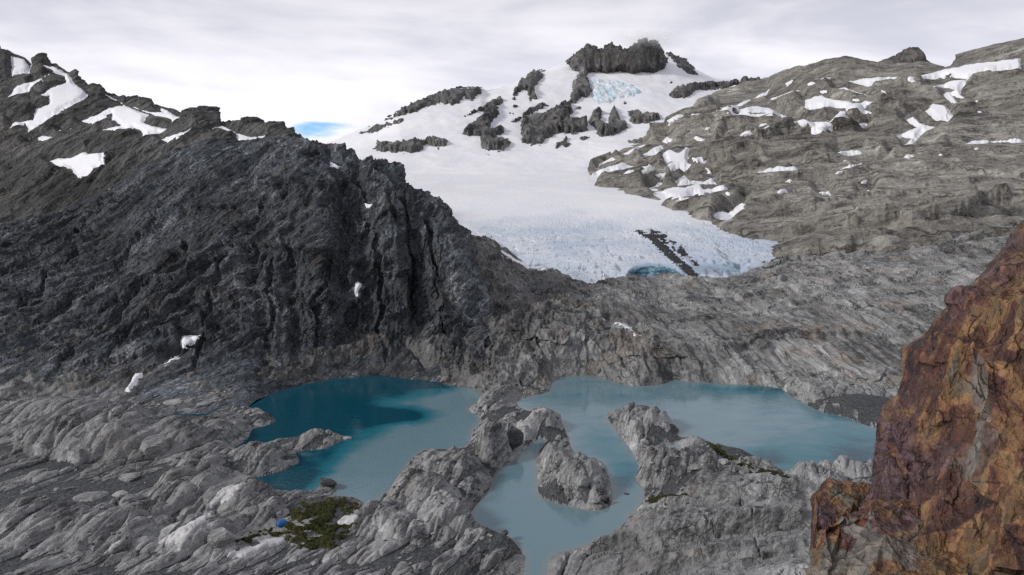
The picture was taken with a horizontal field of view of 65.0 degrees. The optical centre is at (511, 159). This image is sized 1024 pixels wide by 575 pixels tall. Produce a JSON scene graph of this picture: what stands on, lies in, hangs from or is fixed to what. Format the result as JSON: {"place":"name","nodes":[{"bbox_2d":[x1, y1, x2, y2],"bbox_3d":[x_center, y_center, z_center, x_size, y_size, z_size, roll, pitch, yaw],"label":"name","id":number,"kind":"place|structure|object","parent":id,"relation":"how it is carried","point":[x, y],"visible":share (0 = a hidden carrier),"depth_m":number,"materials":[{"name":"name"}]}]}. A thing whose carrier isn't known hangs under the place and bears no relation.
{"place":"outdoors","nodes":[
{"label":"outdoors","id":0,"kind":"place"},
{"bbox_2d":[0,46,332,222],"bbox_3d":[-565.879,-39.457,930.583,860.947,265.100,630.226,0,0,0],"label":"mountain slope","id":1,"kind":"structure","parent":0,"point":[34,180],"depth_m":794.76,"materials":[{"name":"grey stone"}]},
{"bbox_2d":[11,56,31,75],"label":"snow patch","id":2,"kind":"object","parent":1,"relation":"on","point":[20,66],"visible":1,"depth_m":958.69,"materials":[{"name":"white snow"}]},
{"bbox_2d":[38,136,51,140],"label":"snow patch","id":3,"kind":"object","parent":1,"relation":"on","point":[42,138],"visible":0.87,"depth_m":844.78,"materials":[{"name":"white snow"}]},
{"bbox_2d":[8,63,87,131],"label":"snow patch","id":4,"kind":"object","parent":1,"relation":"on","point":[68,93],"visible":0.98,"depth_m":903.97,"materials":[{"name":"white snow"}]},
{"bbox_2d":[50,152,104,177],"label":"snow patch","id":5,"kind":"object","parent":1,"relation":"on","point":[82,164],"visible":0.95,"depth_m":772.51,"materials":[{"name":"white snow"}]},
{"bbox_2d":[82,94,165,135],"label":"snow patch","id":6,"kind":"object","parent":1,"relation":"on","point":[125,117],"visible":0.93,"depth_m":838.45,"materials":[{"name":"white snow"}]},
{"bbox_2d":[134,107,178,121],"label":"snow patch","id":7,"kind":"object","parent":1,"relation":"on","point":[167,114],"visible":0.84,"depth_m":833.15,"materials":[{"name":"white snow"}]},
{"bbox_2d":[161,128,190,142],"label":"snow patch","id":8,"kind":"object","parent":1,"relation":"on","point":[168,139],"visible":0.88,"depth_m":730.33,"materials":[{"name":"white snow"}]},
{"bbox_2d":[213,126,264,139],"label":"snow patch","id":9,"kind":"object","parent":1,"relation":"on","point":[241,137],"visible":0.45,"depth_m":690.95,"materials":[{"name":"white snow"}]},
{"bbox_2d":[0,136,490,414],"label":"rock ridge","id":10,"kind":"object","parent":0,"point":[225,248],"visible":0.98,"depth_m":377.63,"materials":[{"name":"grey stone"}]},
{"bbox_2d":[125,373,142,391],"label":"snow patch","id":11,"kind":"object","parent":10,"relation":"on","point":[135,378],"visible":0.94,"depth_m":309.94,"materials":[{"name":"white snow"}]},
{"bbox_2d":[163,399,182,404],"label":"boulder","id":12,"kind":"object","parent":10,"relation":"on","point":[172,402],"visible":0.99,"depth_m":292.45,"materials":[{"name":"grey stone"}]},
{"bbox_2d":[180,335,200,348],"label":"snow patch","id":13,"kind":"object","parent":10,"relation":"on","point":[190,340],"visible":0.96,"depth_m":339.29,"materials":[{"name":"white snow"}]},
{"bbox_2d":[196,399,213,406],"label":"boulder","id":14,"kind":"object","parent":10,"relation":"on","point":[207,402],"visible":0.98,"depth_m":291.23,"materials":[{"name":"grey stone"}]},
{"bbox_2d":[330,162,339,168],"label":"snow patch","id":15,"kind":"object","parent":10,"relation":"on","point":[332,165],"visible":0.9,"depth_m":432.72,"materials":[{"name":"white snow"}]},
{"bbox_2d":[354,282,361,296],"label":"snow patch","id":16,"kind":"object","parent":10,"relation":"on","point":[358,285],"visible":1,"depth_m":366.18,"materials":[{"name":"white snow"}]},
{"bbox_2d":[0,225,1016,574],"bbox_3d":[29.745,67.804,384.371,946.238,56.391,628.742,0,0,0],"label":"ground","id":17,"kind":"structure","parent":0,"point":[832,333],"depth_m":242.41,"materials":[{"name":"grey stone"}]},
{"bbox_2d":[72,491,108,501],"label":"boulder","id":18,"kind":"object","parent":17,"relation":"on","point":[91,496],"visible":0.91,"depth_m":203.09,"materials":[{"name":"grey stone"}]},
{"bbox_2d":[104,540,122,556],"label":"boulder","id":19,"kind":"object","parent":17,"relation":"on","point":[112,546],"visible":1,"depth_m":175.01,"materials":[{"name":"grey stone"}]},
{"bbox_2d":[112,490,127,496],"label":"boulder","id":20,"kind":"object","parent":17,"relation":"on","point":[120,493],"visible":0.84,"depth_m":206.18,"materials":[{"name":"grey stone"}]},
{"bbox_2d":[119,472,140,481],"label":"boulder","id":21,"kind":"object","parent":17,"relation":"on","point":[127,477],"visible":1,"depth_m":217.60,"materials":[{"name":"grey stone"}]},
{"bbox_2d":[140,434,169,459],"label":"boulder","id":22,"kind":"object","parent":17,"relation":"on","point":[153,446],"visible":0.9,"depth_m":235.82,"materials":[{"name":"grey stone"}]},
{"bbox_2d":[158,511,213,545],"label":"rock slab","id":23,"kind":"object","parent":17,"relation":"on","point":[181,534],"visible":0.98,"depth_m":179.01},
{"bbox_2d":[207,527,235,548],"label":"boulder","id":24,"kind":"object","parent":17,"relation":"on","point":[219,537],"visible":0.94,"depth_m":176.84,"materials":[{"name":"grey stone"}]},
{"bbox_2d":[205,482,244,507],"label":"rock slab","id":25,"kind":"object","parent":17,"relation":"on","point":[223,495],"visible":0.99,"depth_m":202.05,"materials":[{"name":"grey stone"}]},
{"bbox_2d":[227,537,284,559],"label":"rock slab","id":26,"kind":"object","parent":17,"relation":"on","point":[247,551],"visible":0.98,"depth_m":176.77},
{"bbox_2d":[247,541,259,546],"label":"boulder","id":27,"kind":"object","parent":26,"relation":"on","point":[254,543],"visible":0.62,"depth_m":179.48,"materials":[{"name":"grey stone"}]},
{"bbox_2d":[275,519,286,526],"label":"tent","id":28,"kind":"object","parent":17,"relation":"on","point":[281,522],"visible":1,"depth_m":188.27,"materials":[{"name":"fabric"}]},
{"bbox_2d":[235,496,362,556],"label":"moss","id":29,"kind":"object","parent":17,"relation":"on","point":[324,511],"visible":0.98,"depth_m":188.31,"materials":[{"name":"green plant"}]},
{"bbox_2d":[319,478,336,485],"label":"boulder","id":30,"kind":"object","parent":17,"relation":"on","point":[326,482],"visible":1,"depth_m":219.25,"materials":[{"name":"grey stone"}]},
{"bbox_2d":[337,514,357,524],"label":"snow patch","id":31,"kind":"object","parent":17,"relation":"on","point":[347,519],"visible":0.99,"depth_m":191.06,"materials":[{"name":"white snow"}]},
{"bbox_2d":[235,375,481,504],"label":"tarn","id":32,"kind":"structure","parent":17,"relation":"in","point":[392,427],"depth_m":272.44,"materials":[{"name":"liquid"}]},
{"bbox_2d":[440,376,449,382],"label":"boulder","id":33,"kind":"object","parent":32,"relation":"on","point":[444,379],"visible":1,"depth_m":322.66,"materials":[{"name":"grey stone"}]},
{"bbox_2d":[507,426,523,448],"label":"boulder","id":34,"kind":"object","parent":17,"relation":"on","point":[515,435],"visible":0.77,"depth_m":243.77,"materials":[{"name":"grey stone"}]},
{"bbox_2d":[501,246,546,270],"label":"snow patch","id":35,"kind":"object","parent":17,"relation":"on","point":[524,264],"visible":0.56,"depth_m":541.95,"materials":[{"name":"white snow"}]},
{"bbox_2d":[576,475,589,487],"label":"boulder","id":36,"kind":"object","parent":17,"relation":"on","point":[583,481],"visible":1,"depth_m":211.86,"materials":[{"name":"grey stone"}]},
{"bbox_2d":[591,496,600,503],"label":"boulder","id":37,"kind":"object","parent":17,"relation":"on","point":[596,500],"visible":1,"depth_m":208.15,"materials":[{"name":"grey stone"}]},
{"bbox_2d":[416,171,778,283],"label":"glacier","id":38,"kind":"object","parent":17,"relation":"on","point":[578,225],"visible":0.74,"depth_m":643.04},
{"bbox_2d":[601,496,609,502],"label":"boulder","id":39,"kind":"object","parent":17,"relation":"on","point":[605,499],"visible":1,"depth_m":209.53,"materials":[{"name":"grey stone"}]},
{"bbox_2d":[602,318,637,335],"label":"snow patch","id":40,"kind":"object","parent":17,"relation":"on","point":[625,326],"visible":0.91,"depth_m":361.01,"materials":[{"name":"white snow"}]},
{"bbox_2d":[640,439,648,444],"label":"boulder","id":41,"kind":"object","parent":17,"relation":"on","point":[644,441],"visible":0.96,"depth_m":251.52,"materials":[{"name":"grey stone"}]},
{"bbox_2d":[645,490,688,505],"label":"moss","id":42,"kind":"object","parent":17,"relation":"on","point":[653,499],"visible":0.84,"depth_m":200.05,"materials":[{"name":"green plant"}]},
{"bbox_2d":[470,376,875,574],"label":"tarn","id":43,"kind":"structure","parent":17,"relation":"in","point":[778,428],"depth_m":258.80,"materials":[{"name":"liquid"}]},
{"bbox_2d":[689,463,700,470],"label":"boulder","id":44,"kind":"object","parent":17,"relation":"on","point":[694,467],"visible":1,"depth_m":223.31,"materials":[{"name":"grey stone"}]},
{"bbox_2d":[718,458,728,464],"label":"boulder","id":45,"kind":"object","parent":17,"relation":"on","point":[723,461],"visible":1,"depth_m":224.11,"materials":[{"name":"grey stone"}]},
{"bbox_2d":[708,442,788,477],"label":"moss","id":46,"kind":"object","parent":17,"relation":"on","point":[716,448],"visible":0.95,"depth_m":225.71,"materials":[{"name":"green plant"}]},
{"bbox_2d":[809,478,869,554],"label":"rock slab","id":47,"kind":"object","parent":17,"relation":"on","point":[832,501],"visible":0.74,"depth_m":114.72,"materials":[{"name":"stone"}]},
{"bbox_2d":[806,498,1023,574],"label":"rock ledge","id":48,"kind":"object","parent":17,"relation":"on","point":[876,537],"visible":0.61,"depth_m":99.47,"materials":[{"name":"stone"}]},
{"bbox_2d":[864,219,1023,569],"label":"rock wall","id":49,"kind":"structure","parent":17,"relation":"on","point":[948,455],"depth_m":104.69,"materials":[{"name":"stone"}]},
{"bbox_2d":[0,0,1023,143],"label":"sky","id":50,"kind":"structure","parent":0,"point":[330,70],"materials":[{"name":"white"}]},
{"bbox_2d":[325,53,739,188],"bbox_3d":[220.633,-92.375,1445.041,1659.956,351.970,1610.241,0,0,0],"label":"snow mountain","id":51,"kind":"structure","parent":0,"point":[459,153],"depth_m":1360.91,"materials":[{"name":"white snow"}]},
{"bbox_2d":[359,118,402,133],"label":"rock outcrop","id":52,"kind":"object","parent":51,"relation":"on","point":[375,128],"visible":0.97,"depth_m":1401.85,"materials":[{"name":"grey stone"}]},
{"bbox_2d":[372,135,447,152],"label":"rock outcrop","id":53,"kind":"object","parent":51,"relation":"on","point":[414,144],"visible":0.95,"depth_m":1209.77,"materials":[{"name":"grey stone"}]},
{"bbox_2d":[384,86,482,120],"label":"rock outcrop","id":54,"kind":"object","parent":51,"relation":"on","point":[453,96],"visible":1,"depth_m":1478.93,"materials":[{"name":"grey stone"}]},
{"bbox_2d":[462,96,510,151],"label":"rock outcrop","id":55,"kind":"object","parent":51,"relation":"on","point":[480,126],"visible":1,"depth_m":1291.79,"materials":[{"name":"grey stone"}]},
{"bbox_2d":[512,69,545,101],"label":"rock outcrop","id":56,"kind":"object","parent":51,"relation":"on","point":[530,81],"visible":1,"depth_m":1593.89,"materials":[{"name":"grey stone"}]},
{"bbox_2d":[511,102,548,122],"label":"rock outcrop","id":57,"kind":"object","parent":51,"relation":"on","point":[532,109],"visible":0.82,"depth_m":1453.01,"materials":[{"name":"grey stone"}]},
{"bbox_2d":[520,100,587,145],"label":"rock outcrop","id":58,"kind":"object","parent":51,"relation":"on","point":[536,128],"visible":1,"depth_m":1335.22,"materials":[{"name":"grey stone"}]},
{"bbox_2d":[555,136,570,148],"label":"rock outcrop","id":59,"kind":"object","parent":51,"relation":"on","point":[565,143],"visible":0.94,"depth_m":1239.10,"materials":[{"name":"grey stone"}]},
{"bbox_2d":[570,66,592,103],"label":"rock outcrop","id":60,"kind":"object","parent":51,"relation":"on","point":[581,86],"visible":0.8,"depth_m":1592.60,"materials":[{"name":"grey stone"}]},
{"bbox_2d":[588,105,628,136],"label":"rock outcrop","id":61,"kind":"object","parent":51,"relation":"on","point":[615,125],"visible":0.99,"depth_m":1364.27,"materials":[{"name":"grey stone"}]},
{"bbox_2d":[565,38,667,73],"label":"summit rock","id":62,"kind":"object","parent":51,"relation":"on","point":[644,55],"visible":0.94,"depth_m":1752.74,"materials":[{"name":"grey stone"}]},
{"bbox_2d":[589,78,644,103],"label":"icefall","id":63,"kind":"object","parent":51,"relation":"on","point":[608,91],"visible":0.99,"depth_m":1607.85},
{"bbox_2d":[627,109,659,123],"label":"rock outcrop","id":64,"kind":"object","parent":51,"relation":"on","point":[638,117],"visible":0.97,"depth_m":1427.63,"materials":[{"name":"grey stone"}]},
{"bbox_2d":[666,52,697,74],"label":"rock outcrop","id":65,"kind":"object","parent":51,"relation":"on","point":[685,66],"visible":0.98,"depth_m":1899.01,"materials":[{"name":"grey stone"}]},
{"bbox_2d":[669,80,731,98],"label":"rock outcrop","id":66,"kind":"object","parent":51,"relation":"on","point":[683,91],"visible":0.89,"depth_m":1717.44,"materials":[{"name":"grey stone"}]},
{"bbox_2d":[664,444,680,448],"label":"pond","id":67,"kind":"structure","parent":0,"point":[675,446],"depth_m":252.48,"materials":[{"name":"liquid"}]},
{"bbox_2d":[587,38,1023,256],"bbox_3d":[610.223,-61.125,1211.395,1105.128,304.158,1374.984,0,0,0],"label":"hillside","id":68,"kind":"structure","parent":0,"point":[926,194],"depth_m":889.85,"materials":[{"name":"grey stone"}]},
{"bbox_2d":[599,157,614,166],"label":"snow patch","id":69,"kind":"object","parent":68,"relation":"on","point":[608,160],"visible":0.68,"depth_m":1086.34,"materials":[{"name":"white snow"}]},
{"bbox_2d":[592,162,632,174],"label":"snow patch","id":70,"kind":"object","parent":68,"relation":"on","point":[621,166],"visible":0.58,"depth_m":1012.97,"materials":[{"name":"white snow"}]},
{"bbox_2d":[624,145,644,154],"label":"snow patch","id":71,"kind":"object","parent":68,"relation":"on","point":[631,150],"visible":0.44,"depth_m":1123.78,"materials":[{"name":"white snow"}]},
{"bbox_2d":[642,165,654,173],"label":"snow patch","id":72,"kind":"object","parent":68,"relation":"on","point":[647,169],"visible":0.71,"depth_m":908.53,"materials":[{"name":"white snow"}]},
{"bbox_2d":[643,145,663,155],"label":"snow patch","id":73,"kind":"object","parent":68,"relation":"on","point":[655,150],"visible":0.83,"depth_m":1092.01,"materials":[{"name":"white snow"}]},
{"bbox_2d":[656,173,664,179],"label":"snow patch","id":74,"kind":"object","parent":68,"relation":"on","point":[661,175],"visible":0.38,"depth_m":927.27,"materials":[{"name":"white snow"}]},
{"bbox_2d":[662,137,672,143],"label":"snow patch","id":75,"kind":"object","parent":68,"relation":"on","point":[666,140],"visible":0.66,"depth_m":1165.62,"materials":[{"name":"white snow"}]},
{"bbox_2d":[667,114,682,125],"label":"snow fleck","id":76,"kind":"object","parent":68,"relation":"on","point":[676,117],"visible":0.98,"depth_m":1251.86},
{"bbox_2d":[663,147,690,171],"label":"snow patch","id":77,"kind":"object","parent":68,"relation":"on","point":[674,161],"visible":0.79,"depth_m":1016.16,"materials":[{"name":"white snow"}]},
{"bbox_2d":[661,183,727,201],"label":"snow patch","id":78,"kind":"object","parent":68,"relation":"on","point":[681,193],"visible":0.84,"depth_m":789.81,"materials":[{"name":"white snow"}]},
{"bbox_2d":[675,176,716,185],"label":"snow patch","id":79,"kind":"object","parent":68,"relation":"on","point":[683,180],"visible":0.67,"depth_m":871.97,"materials":[{"name":"white snow"}]},
{"bbox_2d":[694,136,704,140],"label":"snow fleck","id":80,"kind":"object","parent":68,"relation":"on","point":[697,138],"visible":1,"depth_m":1111.65},
{"bbox_2d":[696,157,705,163],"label":"snow patch","id":81,"kind":"object","parent":68,"relation":"on","point":[701,160],"visible":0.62,"depth_m":995.62,"materials":[{"name":"white snow"}]},
{"bbox_2d":[716,105,738,114],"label":"snow patch","id":82,"kind":"object","parent":68,"relation":"on","point":[730,109],"visible":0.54,"depth_m":1266.89,"materials":[{"name":"white snow"}]},
{"bbox_2d":[729,79,738,85],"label":"rock pinnacle","id":83,"kind":"object","parent":68,"relation":"on","point":[734,82],"visible":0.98,"depth_m":1688.15,"materials":[{"name":"grey stone"}]},
{"bbox_2d":[728,203,744,215],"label":"snow patch","id":84,"kind":"object","parent":68,"relation":"on","point":[738,208],"visible":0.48,"depth_m":692.16,"materials":[{"name":"white snow"}]},
{"bbox_2d":[720,89,768,108],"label":"snow patch","id":85,"kind":"object","parent":68,"relation":"on","point":[746,101],"visible":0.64,"depth_m":1426.55,"materials":[{"name":"white snow"}]},
{"bbox_2d":[740,76,760,82],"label":"rock pinnacle","id":86,"kind":"object","parent":68,"relation":"on","point":[744,78],"visible":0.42,"depth_m":1687.29,"materials":[{"name":"grey stone"}]},
{"bbox_2d":[738,106,786,117],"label":"snow patch","id":87,"kind":"object","parent":68,"relation":"on","point":[752,109],"visible":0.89,"depth_m":1205.23,"materials":[{"name":"white snow"}]},
{"bbox_2d":[758,166,797,172],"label":"snow patch","id":88,"kind":"object","parent":68,"relation":"on","point":[780,168],"visible":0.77,"depth_m":819.71,"materials":[{"name":"white snow"}]},
{"bbox_2d":[777,189,787,193],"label":"snow fleck","id":89,"kind":"object","parent":68,"relation":"on","point":[780,191],"visible":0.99,"depth_m":711.00},
{"bbox_2d":[794,119,866,134],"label":"snow patch","id":90,"kind":"object","parent":68,"relation":"on","point":[818,127],"visible":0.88,"depth_m":1025.12,"materials":[{"name":"white snow"}]},
{"bbox_2d":[804,95,871,121],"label":"snow patch","id":91,"kind":"object","parent":68,"relation":"on","point":[816,102],"visible":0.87,"depth_m":1157.27,"materials":[{"name":"white snow"}]},
{"bbox_2d":[838,150,861,160],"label":"snow patch","id":92,"kind":"object","parent":68,"relation":"on","point":[850,153],"visible":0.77,"depth_m":923.34,"materials":[{"name":"white snow"}]},
{"bbox_2d":[879,47,928,63],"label":"rock hill","id":93,"kind":"structure","parent":68,"relation":"on","point":[911,55],"depth_m":1401.65,"materials":[{"name":"grey stone"}]},
{"bbox_2d":[897,117,933,144],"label":"snow patch","id":94,"kind":"object","parent":68,"relation":"on","point":[914,134],"visible":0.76,"depth_m":990.31,"materials":[{"name":"white snow"}]},
{"bbox_2d":[849,59,1021,86],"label":"snow patch","id":95,"kind":"object","parent":68,"relation":"on","point":[966,72],"visible":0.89,"depth_m":1186.28,"materials":[{"name":"white snow"}]},
{"bbox_2d":[925,104,952,121],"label":"snow patch","id":96,"kind":"object","parent":68,"relation":"on","point":[936,112],"visible":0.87,"depth_m":1048.16,"materials":[{"name":"white snow"}]},
{"bbox_2d":[934,80,966,102],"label":"snow patch","id":97,"kind":"object","parent":68,"relation":"on","point":[956,86],"visible":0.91,"depth_m":1127.05,"materials":[{"name":"white snow"}]},
{"bbox_2d":[967,138,1021,143],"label":"snow patch","id":98,"kind":"object","parent":68,"relation":"on","point":[1015,140],"visible":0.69,"depth_m":919.85,"materials":[{"name":"white snow"}]}
]}

